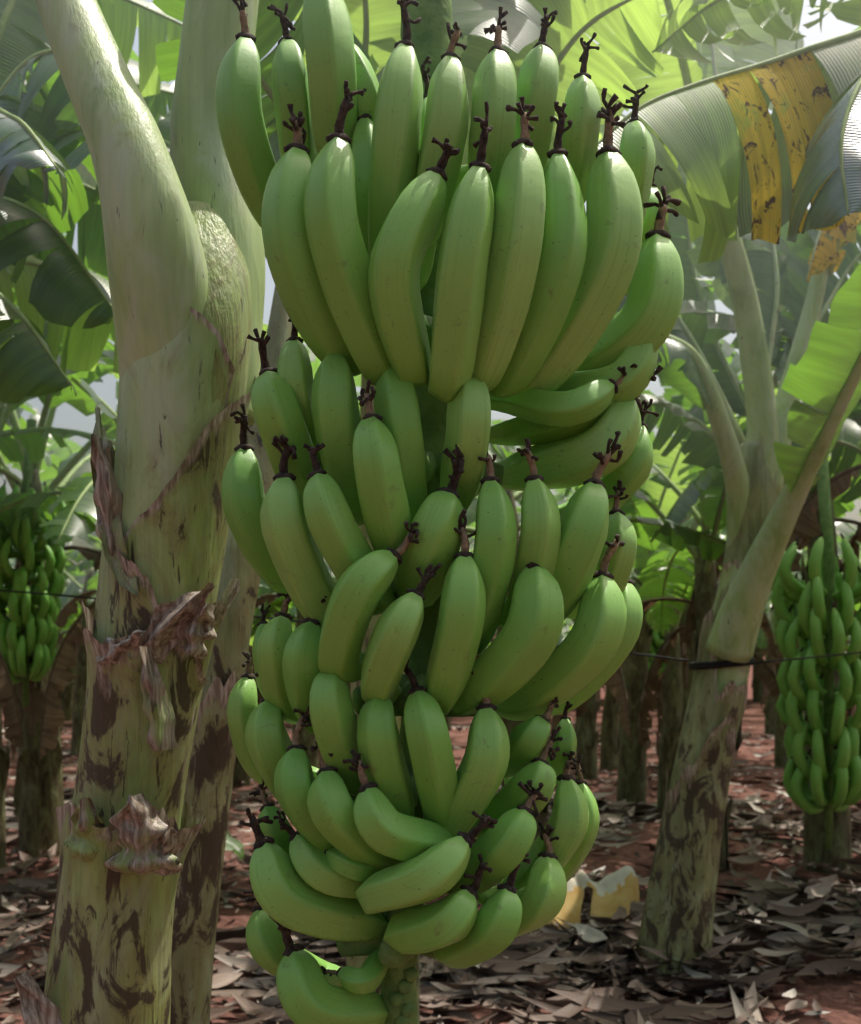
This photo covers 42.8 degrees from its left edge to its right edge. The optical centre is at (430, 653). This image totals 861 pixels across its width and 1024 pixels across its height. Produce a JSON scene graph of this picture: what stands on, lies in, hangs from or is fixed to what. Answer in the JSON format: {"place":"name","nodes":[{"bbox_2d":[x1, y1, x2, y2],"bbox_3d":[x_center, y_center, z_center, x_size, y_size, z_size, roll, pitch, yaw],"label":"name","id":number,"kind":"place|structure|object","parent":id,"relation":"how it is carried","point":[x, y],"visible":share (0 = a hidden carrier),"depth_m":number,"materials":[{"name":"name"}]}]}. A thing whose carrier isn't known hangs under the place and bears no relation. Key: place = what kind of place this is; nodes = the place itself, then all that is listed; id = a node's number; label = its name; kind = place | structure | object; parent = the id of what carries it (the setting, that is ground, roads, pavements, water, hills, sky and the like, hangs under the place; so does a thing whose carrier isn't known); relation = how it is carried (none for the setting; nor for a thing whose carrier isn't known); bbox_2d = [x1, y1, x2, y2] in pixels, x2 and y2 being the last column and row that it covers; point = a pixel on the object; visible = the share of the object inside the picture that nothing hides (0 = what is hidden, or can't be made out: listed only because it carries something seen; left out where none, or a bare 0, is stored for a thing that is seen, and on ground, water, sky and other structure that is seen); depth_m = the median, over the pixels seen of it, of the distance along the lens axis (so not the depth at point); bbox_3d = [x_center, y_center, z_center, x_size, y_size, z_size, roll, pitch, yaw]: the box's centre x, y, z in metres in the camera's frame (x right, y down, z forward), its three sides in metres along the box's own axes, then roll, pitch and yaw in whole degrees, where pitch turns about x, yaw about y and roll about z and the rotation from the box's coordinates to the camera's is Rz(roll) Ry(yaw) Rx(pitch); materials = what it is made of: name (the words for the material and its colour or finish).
{"place":"outdoors","nodes":[
{"label":"outdoors","id":0,"kind":"place"},
{"bbox_2d":[0,657,860,1023],"bbox_3d":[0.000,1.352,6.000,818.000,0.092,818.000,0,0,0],"label":"ground","id":1,"kind":"structure","parent":0,"point":[838,1007],"depth_m":6.77,"materials":[{"name":"red soil"}]},
{"bbox_2d":[0,205,118,867],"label":"banana plant","id":2,"kind":"object","parent":1,"relation":"on","point":[28,628],"visible":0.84,"depth_m":6.30,"materials":[{"name":"green plant"}]},
{"bbox_2d":[0,267,118,746],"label":"banana plant","id":3,"kind":"object","parent":1,"relation":"on","point":[12,724],"visible":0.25,"depth_m":4.80,"materials":[{"name":"green plant"}]},
{"bbox_2d":[0,0,181,403],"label":"banana plant","id":4,"kind":"object","parent":1,"relation":"on","point":[57,284],"visible":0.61,"depth_m":3.07,"materials":[{"name":"green plant"}]},
{"bbox_2d":[14,0,264,1023],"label":"banana plant","id":5,"kind":"object","parent":1,"relation":"on","point":[184,254],"visible":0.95,"depth_m":1.54,"materials":[{"name":"green plant"}]},
{"bbox_2d":[215,0,683,1023],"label":"banana bunch","id":6,"kind":"object","parent":5,"relation":"hanging from","point":[435,294],"visible":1,"depth_m":1.30,"materials":[{"name":"green food"}]},
{"bbox_2d":[0,49,359,761],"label":"banana plant","id":7,"kind":"object","parent":1,"relation":"on","point":[76,493],"visible":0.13,"depth_m":5.53,"materials":[{"name":"green plant"}]},
{"bbox_2d":[225,829,245,860],"bbox_3d":[-1.078,1.010,5.601,0.258,0.220,0.272,0,0,0],"label":"fallen green leaf","id":8,"kind":"object","parent":1,"relation":"on","point":[235,845],"visible":0.34,"depth_m":5.62,"materials":[{"name":"green plant"}]},
{"bbox_2d":[10,0,585,1023],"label":"banana plant","id":9,"kind":"object","parent":1,"relation":"on","point":[208,788],"visible":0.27,"depth_m":2.36,"materials":[{"name":"green plant"}]},
{"bbox_2d":[153,0,663,1023],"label":"banana plant","id":10,"kind":"object","parent":1,"relation":"on","point":[635,28],"visible":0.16,"depth_m":3.10,"materials":[{"name":"green plant"}]},
{"bbox_2d":[0,722,860,1023],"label":"leaf litter","id":11,"kind":"object","parent":1,"relation":"on","point":[596,966],"visible":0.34,"depth_m":4.60,"materials":[{"name":"brown plant"}]},
{"bbox_2d":[0,321,860,873],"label":"distant banana plants","id":12,"kind":"object","parent":1,"relation":"on","point":[38,793],"visible":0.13,"depth_m":9.12,"materials":[{"name":"green plant"}]},
{"bbox_2d":[261,360,779,843],"bbox_3d":[0.506,-0.046,6.088,3.541,2.901,3.366,0,0,5],"label":"banana plant","id":13,"kind":"object","parent":1,"relation":"on","point":[647,522],"visible":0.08,"depth_m":6.19,"materials":[{"name":"green plant"}]},
{"bbox_2d":[548,866,639,928],"bbox_3d":[0.756,1.178,5.270,0.476,0.314,0.440,0,0,0],"label":"fallen dry sheath","id":14,"kind":"object","parent":1,"relation":"on","point":[609,894],"visible":0.59,"depth_m":5.22,"materials":[{"name":"beige plant"}]},
{"bbox_2d":[554,463,776,716],"bbox_3d":[2.650,-0.516,11.239,3.170,3.838,3.129,0,0,12],"label":"banana plant","id":15,"kind":"object","parent":1,"relation":"on","point":[658,639],"visible":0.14,"depth_m":11.04,"materials":[{"name":"green plant"}]},
{"bbox_2d":[491,232,860,871],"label":"banana plant","id":16,"kind":"object","parent":1,"relation":"on","point":[712,508],"visible":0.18,"depth_m":7.01,"materials":[{"name":"green plant"}]},
{"bbox_2d":[555,0,860,974],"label":"banana plant","id":17,"kind":"object","parent":1,"relation":"on","point":[799,428],"visible":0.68,"depth_m":4.40,"materials":[{"name":"green plant"}]},
{"bbox_2d":[0,589,860,668],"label":"support wire","id":18,"kind":"object","parent":17,"relation":"attached to","point":[712,664],"visible":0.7,"depth_m":4.44,"materials":[{"name":"grey metal"}]},
{"bbox_2d":[598,0,860,263],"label":"banana plant","id":19,"kind":"object","parent":1,"relation":"on","point":[748,164],"visible":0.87,"depth_m":2.30,"materials":[{"name":"green plant"}]},
{"bbox_2d":[613,26,860,849],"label":"banana plant","id":20,"kind":"object","parent":1,"relation":"on","point":[831,770],"visible":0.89,"depth_m":4.84,"materials":[{"name":"green plant"}]},
{"bbox_2d":[650,370,860,541],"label":"banana plant","id":21,"kind":"object","parent":1,"relation":"on","point":[680,509],"visible":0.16,"depth_m":6.12,"materials":[{"name":"green plant"}]},
{"bbox_2d":[0,0,860,656],"label":"sky","id":22,"kind":"structure","parent":0,"point":[66,416],"materials":[{"name":"white"}]}
]}

